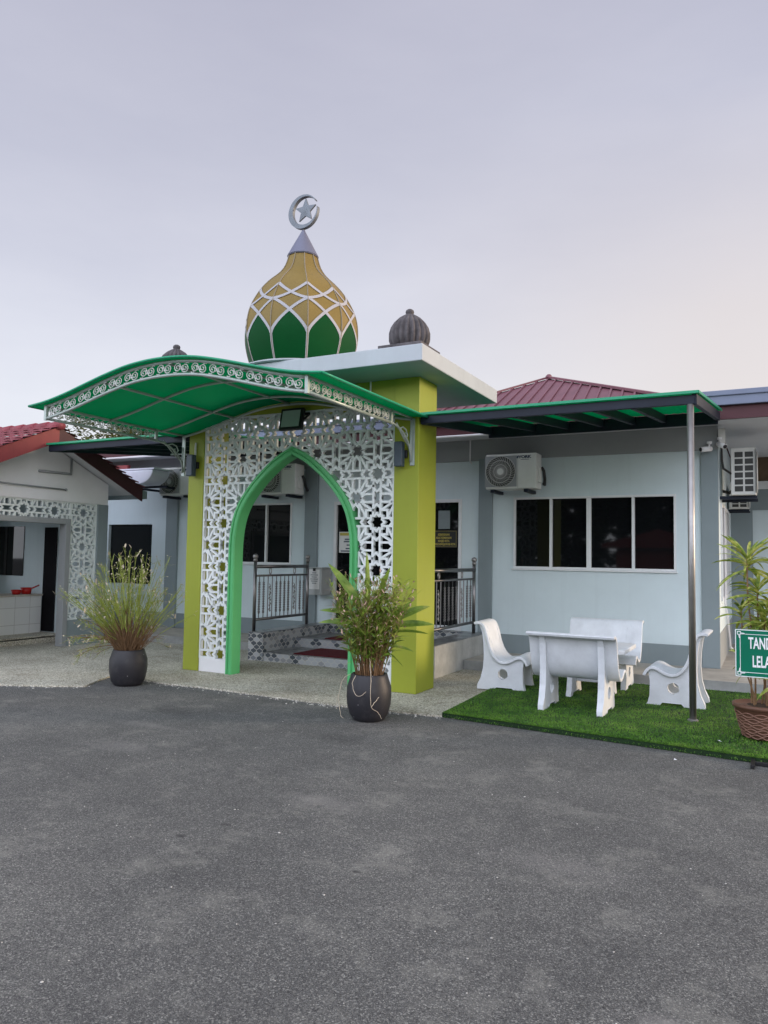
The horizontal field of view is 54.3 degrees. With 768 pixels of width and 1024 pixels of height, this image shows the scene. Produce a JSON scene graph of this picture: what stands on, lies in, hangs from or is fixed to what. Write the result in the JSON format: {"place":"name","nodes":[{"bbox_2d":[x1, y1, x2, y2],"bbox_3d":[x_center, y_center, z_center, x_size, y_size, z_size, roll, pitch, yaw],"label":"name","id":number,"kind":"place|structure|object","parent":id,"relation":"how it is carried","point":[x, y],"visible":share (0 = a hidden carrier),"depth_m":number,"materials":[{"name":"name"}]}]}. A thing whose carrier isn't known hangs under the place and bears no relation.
{"place":"outdoors","nodes":[
{"label":"outdoors","id":0,"kind":"place"},
{"bbox_2d":[0,422,146,646],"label":"washroom building","id":1,"kind":"structure","parent":0,"point":[53,521],"depth_m":12.96,"materials":[{"name":"white paint"}]},
{"bbox_2d":[0,526,24,575],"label":"window","id":2,"kind":"structure","parent":1,"relation":"in","point":[12,539],"depth_m":14.26,"materials":[{"name":"black glass"}]},
{"bbox_2d":[11,590,20,594],"bbox_3d":[-6.576,1.432,13.378,0.182,0.081,0.182,-1,-4,27],"label":"red bowl","id":3,"kind":"object","parent":1,"relation":"on","point":[15,592],"visible":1,"depth_m":13.31,"materials":[{"name":"plastic"}]},
{"bbox_2d":[20,585,39,593],"bbox_3d":[-6.448,1.406,13.627,0.200,0.165,0.355,-1,-4,27],"label":"red dipper","id":4,"kind":"object","parent":1,"relation":"on","point":[26,590],"visible":0.99,"depth_m":13.50,"materials":[{"name":"plastic"}]},
{"bbox_2d":[41,527,57,631],"bbox_3d":[-6.148,1.231,13.745,0.330,1.900,0.019,-1,-4,27],"label":"doorway","id":5,"kind":"structure","parent":1,"relation":"in","point":[51,533],"depth_m":13.73,"materials":[{"name":"black"}]},
{"bbox_2d":[60,416,152,439],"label":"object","id":6,"kind":"object","parent":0,"point":[98,435],"visible":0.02,"depth_m":29.56,"materials":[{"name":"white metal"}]},
{"bbox_2d":[0,638,487,718],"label":"pavement","id":7,"kind":"structure","parent":0,"point":[45,664],"depth_m":9.67,"materials":[{"name":"grey concrete"}]},
{"bbox_2d":[183,343,496,693],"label":"portico","id":8,"kind":"structure","parent":7,"relation":"on","point":[420,377],"depth_m":9.26,"materials":[{"name":"paint"}]},
{"bbox_2d":[162,345,186,356],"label":"stone dome","id":9,"kind":"structure","parent":8,"relation":"on","point":[175,350],"depth_m":10.10,"materials":[{"name":"grey stone"}]},
{"bbox_2d":[186,443,198,476],"bbox_3d":[-2.637,-0.727,10.331,0.127,0.470,0.129,-1,-4,27],"label":"wall lamp","id":10,"kind":"object","parent":8,"relation":"attached to","point":[192,465],"visible":1,"depth_m":10.28,"materials":[{"name":"metal"}]},
{"bbox_2d":[28,355,427,475],"bbox_3d":[-1.774,-1.054,8.649,3.956,0.914,2.356,-1,-4,27],"label":"canopy","id":11,"kind":"object","parent":8,"relation":"attached to","point":[172,396],"visible":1,"depth_m":8.64,"materials":[{"name":"green metal"}]},
{"bbox_2d":[279,407,309,430],"bbox_3d":[-1.154,-1.179,9.591,0.380,0.292,0.198,-1,-4,27],"label":"floodlight","id":12,"kind":"object","parent":8,"relation":"attached to","point":[292,419],"visible":1,"depth_m":9.51,"materials":[{"name":"black plastic"}]},
{"bbox_2d":[245,194,357,364],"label":"onion dome","id":13,"kind":"structure","parent":8,"relation":"on","point":[300,307],"depth_m":9.26,"materials":[{"name":"gold metal"}]},
{"bbox_2d":[394,441,407,466],"bbox_3d":[0.200,-0.683,8.860,0.127,0.295,0.128,-1,-4,27],"label":"wall lamp","id":14,"kind":"object","parent":8,"relation":"attached to","point":[400,453],"visible":1,"depth_m":8.81,"materials":[{"name":"metal"}]},
{"bbox_2d":[378,309,439,353],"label":"stone dome","id":15,"kind":"structure","parent":8,"relation":"on","point":[409,327],"depth_m":8.42,"materials":[{"name":"grey stone"}]},
{"bbox_2d":[248,622,483,678],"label":"entrance steps","id":16,"kind":"structure","parent":7,"relation":"on","point":[453,649],"depth_m":11.25,"materials":[{"name":"grey tile"}]},
{"bbox_2d":[252,554,309,630],"bbox_3d":[-1.644,1.272,12.101,0.086,1.178,1.546,-1,-4,27],"label":"railing","id":17,"kind":"object","parent":16,"relation":"on","point":[255,576],"visible":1,"depth_m":12.03,"materials":[{"name":"metal"}]},
{"bbox_2d":[325,635,347,639],"bbox_3d":[-0.055,2.014,11.854,1.530,0.012,0.890,-1,-4,27],"label":"carpet","id":18,"kind":"object","parent":16,"relation":"on","point":[339,638],"visible":0.21,"depth_m":11.80,"materials":[{"name":"carpet"}]},
{"bbox_2d":[293,648,387,658],"bbox_3d":[-0.482,2.102,11.025,1.530,0.012,0.760,-1,-4,27],"label":"carpet","id":19,"kind":"object","parent":16,"relation":"on","point":[333,653],"visible":0.43,"depth_m":11.09,"materials":[{"name":"red carpet"}]},
{"bbox_2d":[434,557,476,632],"bbox_3d":[0.962,1.235,10.805,0.086,1.178,1.996,-1,-4,27],"label":"railing","id":20,"kind":"object","parent":16,"relation":"on","point":[473,578],"visible":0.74,"depth_m":11.04,"materials":[{"name":"metal"}]},
{"bbox_2d":[104,633,764,693],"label":"kerb","id":21,"kind":"structure","parent":7,"relation":"on","point":[645,679],"depth_m":9.58,"materials":[{"name":"concrete"}]},
{"bbox_2d":[442,674,767,762],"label":"turf mat","id":22,"kind":"object","parent":7,"relation":"on","point":[631,717],"visible":0.73,"depth_m":7.37,"materials":[{"name":"green plant"}]},
{"bbox_2d":[474,618,533,690],"bbox_3d":[1.502,1.746,9.185,0.670,0.808,0.560,-1,-4,24],"label":"concrete chair","id":23,"kind":"object","parent":22,"relation":"on","point":[503,667],"visible":0.93,"depth_m":9.02,"materials":[{"name":"white concrete"}]},
{"bbox_2d":[421,390,721,721],"bbox_3d":[2.351,0.379,9.121,3.138,3.522,2.510,-1,-4,27],"label":"awning","id":24,"kind":"object","parent":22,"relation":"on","point":[581,415],"visible":0.96,"depth_m":8.46,"materials":[{"name":"green metal"}]},
{"bbox_2d":[526,631,626,716],"bbox_3d":[2.027,1.662,7.870,0.905,0.808,0.670,-1,-4,28],"label":"garden bench","id":25,"kind":"object","parent":22,"relation":"on","point":[553,655],"visible":1,"depth_m":7.74,"materials":[{"name":"white concrete"}]},
{"bbox_2d":[566,642,635,696],"bbox_3d":[2.379,1.828,8.694,0.940,0.577,0.880,-1,-4,27],"label":"garden table","id":26,"kind":"object","parent":22,"relation":"on","point":[573,684],"visible":0.34,"depth_m":8.61,"materials":[{"name":"white concrete"}]},
{"bbox_2d":[569,617,643,690],"bbox_3d":[2.749,1.766,9.412,0.905,0.808,0.670,-1,-4,27],"label":"garden bench","id":27,"kind":"object","parent":22,"relation":"on","point":[625,631],"visible":0.48,"depth_m":9.48,"materials":[{"name":"white concrete"}]},
{"bbox_2d":[642,629,712,709],"bbox_3d":[3.252,1.705,8.269,0.670,0.808,0.560,-1,-4,28],"label":"concrete chair","id":28,"kind":"object","parent":22,"relation":"on","point":[664,677],"visible":0.9,"depth_m":8.10,"materials":[{"name":"white concrete"}]},
{"bbox_2d":[711,535,767,740],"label":"potted plant","id":29,"kind":"object","parent":22,"relation":"on","point":[751,714],"visible":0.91,"depth_m":6.69,"materials":[{"name":"plant"}]},
{"bbox_2d":[0,678,767,1023],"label":"ground","id":30,"kind":"structure","parent":0,"point":[408,846],"depth_m":3.84,"materials":[{"name":"grey asphalt"}]},
{"bbox_2d":[57,544,195,686],"bbox_3d":[-3.101,1.243,9.132,1.660,1.716,1.234,3,-4,-29],"label":"potted plant","id":31,"kind":"object","parent":30,"relation":"on","point":[128,662],"visible":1,"depth_m":9.04,"materials":[{"name":"plant"}]},
{"bbox_2d":[319,553,433,722],"bbox_3d":[-0.115,1.218,7.411,0.997,1.655,0.961,-2,-5,43],"label":"potted plant","id":32,"kind":"object","parent":30,"relation":"on","point":[370,633],"visible":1,"depth_m":7.29,"materials":[{"name":"plant"}]},
{"bbox_2d":[735,629,767,768],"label":"toilet sign","id":33,"kind":"object","parent":30,"relation":"on","point":[751,653],"visible":0.98,"depth_m":5.96,"materials":[{"name":"green plastic"}]},
{"bbox_2d":[0,0,767,439],"label":"sky","id":34,"kind":"structure","parent":0,"point":[568,189],"materials":[{"name":"grey"}]},
{"bbox_2d":[104,623,767,684],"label":"walkway","id":35,"kind":"structure","parent":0,"point":[726,672],"depth_m":10.34,"materials":[{"name":"concrete"}]},
{"bbox_2d":[99,374,767,668],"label":"mosque building","id":36,"kind":"structure","parent":35,"relation":"on","point":[596,526],"depth_m":11.58,"materials":[{"name":"paint"}]},
{"bbox_2d":[109,525,151,583],"bbox_3d":[-5.218,0.869,15.459,1.200,1.200,0.006,-1,-4,27],"label":"window","id":37,"kind":"structure","parent":36,"relation":"in","point":[139,537],"depth_m":15.46,"materials":[{"name":"black glass"}]},
{"bbox_2d":[119,467,174,491],"bbox_3d":[-4.541,-0.606,14.546,1.400,0.355,1.050,-1,-4,27],"label":"plastic tank","id":38,"kind":"object","parent":36,"relation":"attached to","point":[153,477],"visible":0.62,"depth_m":14.02,"materials":[{"name":"plastic"}]},
{"bbox_2d":[159,467,188,499],"bbox_3d":[-3.857,-0.551,14.521,0.889,0.585,0.480,-1,-4,27],"label":"air conditioner","id":39,"kind":"object","parent":36,"relation":"attached to","point":[177,481],"visible":0.45,"depth_m":14.35,"materials":[{"name":"metal"}]},
{"bbox_2d":[46,433,307,456],"bbox_3d":[-3.262,-1.107,12.550,2.938,0.473,3.260,-1,-4,27],"label":"awning","id":40,"kind":"object","parent":36,"relation":"attached to","point":[127,445],"visible":0.55,"depth_m":11.61,"materials":[{"name":"metal"}]},
{"bbox_2d":[234,503,291,564],"bbox_3d":[-2.256,0.412,13.903,1.362,1.142,0.110,-1,-4,27],"label":"window","id":41,"kind":"structure","parent":36,"relation":"in","point":[268,529],"depth_m":13.84,"materials":[{"name":"black glass"}]},
{"bbox_2d":[260,463,308,498],"bbox_3d":[-1.770,-0.543,13.440,0.889,0.585,0.480,-1,-4,27],"label":"air conditioner","id":42,"kind":"object","parent":36,"relation":"attached to","point":[288,480],"visible":0.62,"depth_m":13.21,"materials":[{"name":"plastic"}]},
{"bbox_2d":[309,567,331,594],"bbox_3d":[-1.115,1.200,13.024,0.315,0.475,0.385,-1,-4,27],"label":"suggestion box","id":43,"kind":"object","parent":36,"relation":"attached to","point":[318,576],"visible":0.85,"depth_m":12.87,"materials":[{"name":"metal"}]},
{"bbox_2d":[339,532,349,552],"bbox_3d":[-0.625,0.529,13.056,0.365,0.365,0.009,-1,-4,27],"label":"paper notice","id":44,"kind":"object","parent":36,"relation":"attached to","point":[344,546],"depth_m":13.09,"materials":[{"name":"paper"}]},
{"bbox_2d":[332,499,461,630],"bbox_3d":[0.184,0.862,12.602,2.404,2.120,0.144,-1,-4,27],"label":"door","id":45,"kind":"structure","parent":36,"relation":"in","point":[445,558],"depth_m":12.26,"materials":[{"name":"black metal"}]},
{"bbox_2d":[438,511,449,528],"bbox_3d":[0.986,0.128,12.252,0.205,0.300,0.006,-1,-4,27],"label":"paper notice","id":46,"kind":"object","parent":36,"relation":"attached to","point":[443,519],"visible":1,"depth_m":12.25,"materials":[{"name":"white paper"}]},
{"bbox_2d":[435,530,456,547],"bbox_3d":[0.978,0.440,12.232,0.470,0.285,0.010,-1,-4,27],"label":"black notice","id":47,"kind":"object","parent":36,"relation":"attached to","point":[445,538],"visible":0.98,"depth_m":12.21,"materials":[{"name":"plastic"}]},
{"bbox_2d":[485,453,545,494],"bbox_3d":[2.046,-0.577,11.468,0.889,0.585,0.480,-1,-4,27],"label":"air conditioner","id":48,"kind":"object","parent":36,"relation":"attached to","point":[515,472],"visible":1,"depth_m":11.28,"materials":[{"name":"plastic"}]},
{"bbox_2d":[511,494,677,572],"bbox_3d":[3.086,0.321,11.145,2.418,1.122,0.110,-1,-4,27],"label":"window","id":49,"kind":"structure","parent":36,"relation":"in","point":[607,533],"depth_m":11.11,"materials":[{"name":"black glass"}]},
{"bbox_2d":[699,441,712,451],"bbox_3d":[4.459,-0.901,10.363,0.198,0.156,0.101,2,-4,-11],"label":"security camera","id":50,"kind":"object","parent":36,"relation":"attached to","point":[708,448],"visible":1,"depth_m":10.32,"materials":[{"name":"white paint"}]},
{"bbox_2d":[718,429,724,442],"bbox_3d":[4.669,-1.046,10.341,0.085,0.200,0.090,-1,-4,27],"label":"junction box","id":51,"kind":"object","parent":36,"relation":"attached to","point":[721,432],"visible":0.84,"depth_m":10.30,"materials":[{"name":"plastic"}]},
{"bbox_2d":[716,437,726,448],"bbox_3d":[4.630,-0.943,10.252,0.095,0.184,0.203,1,-3,-9],"label":"security camera","id":52,"kind":"object","parent":36,"relation":"attached to","point":[721,445],"visible":1,"depth_m":10.22,"materials":[{"name":"white paint"}]},
{"bbox_2d":[720,503,726,600],"bbox_3d":[5.042,0.603,11.179,0.085,1.400,0.980,-1,-4,27],"label":"window","id":53,"kind":"structure","parent":36,"relation":"in","point":[722,506],"depth_m":10.76,"materials":[{"name":"white metal"}]},
{"bbox_2d":[726,509,729,597],"bbox_3d":[5.549,0.670,12.159,0.085,1.400,1.030,-1,-4,27],"label":"window","id":54,"kind":"structure","parent":36,"relation":"in","point":[727,512],"depth_m":12.16,"materials":[{"name":"white metal"}]},
{"bbox_2d":[727,484,749,512],"bbox_3d":[5.936,-0.218,12.642,0.459,0.446,0.891,-1,-4,27],"label":"air conditioner","id":55,"kind":"object","parent":36,"relation":"attached to","point":[739,507],"visible":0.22,"depth_m":12.28,"materials":[{"name":"metal"}]},
{"bbox_2d":[720,447,757,502],"bbox_3d":[5.183,-0.521,10.934,0.510,0.720,0.990,-1,-4,27],"label":"air conditioner","id":56,"kind":"object","parent":36,"relation":"attached to","point":[744,474],"visible":0.98,"depth_m":10.52,"materials":[{"name":"plastic"}]},
{"bbox_2d":[720,448,731,474],"bbox_3d":[4.773,-0.716,10.489,0.085,0.372,0.398,-2,-5,44],"label":"cable","id":57,"kind":"object","parent":56,"relation":"attached to","point":[722,462],"visible":0.84,"depth_m":10.44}
]}

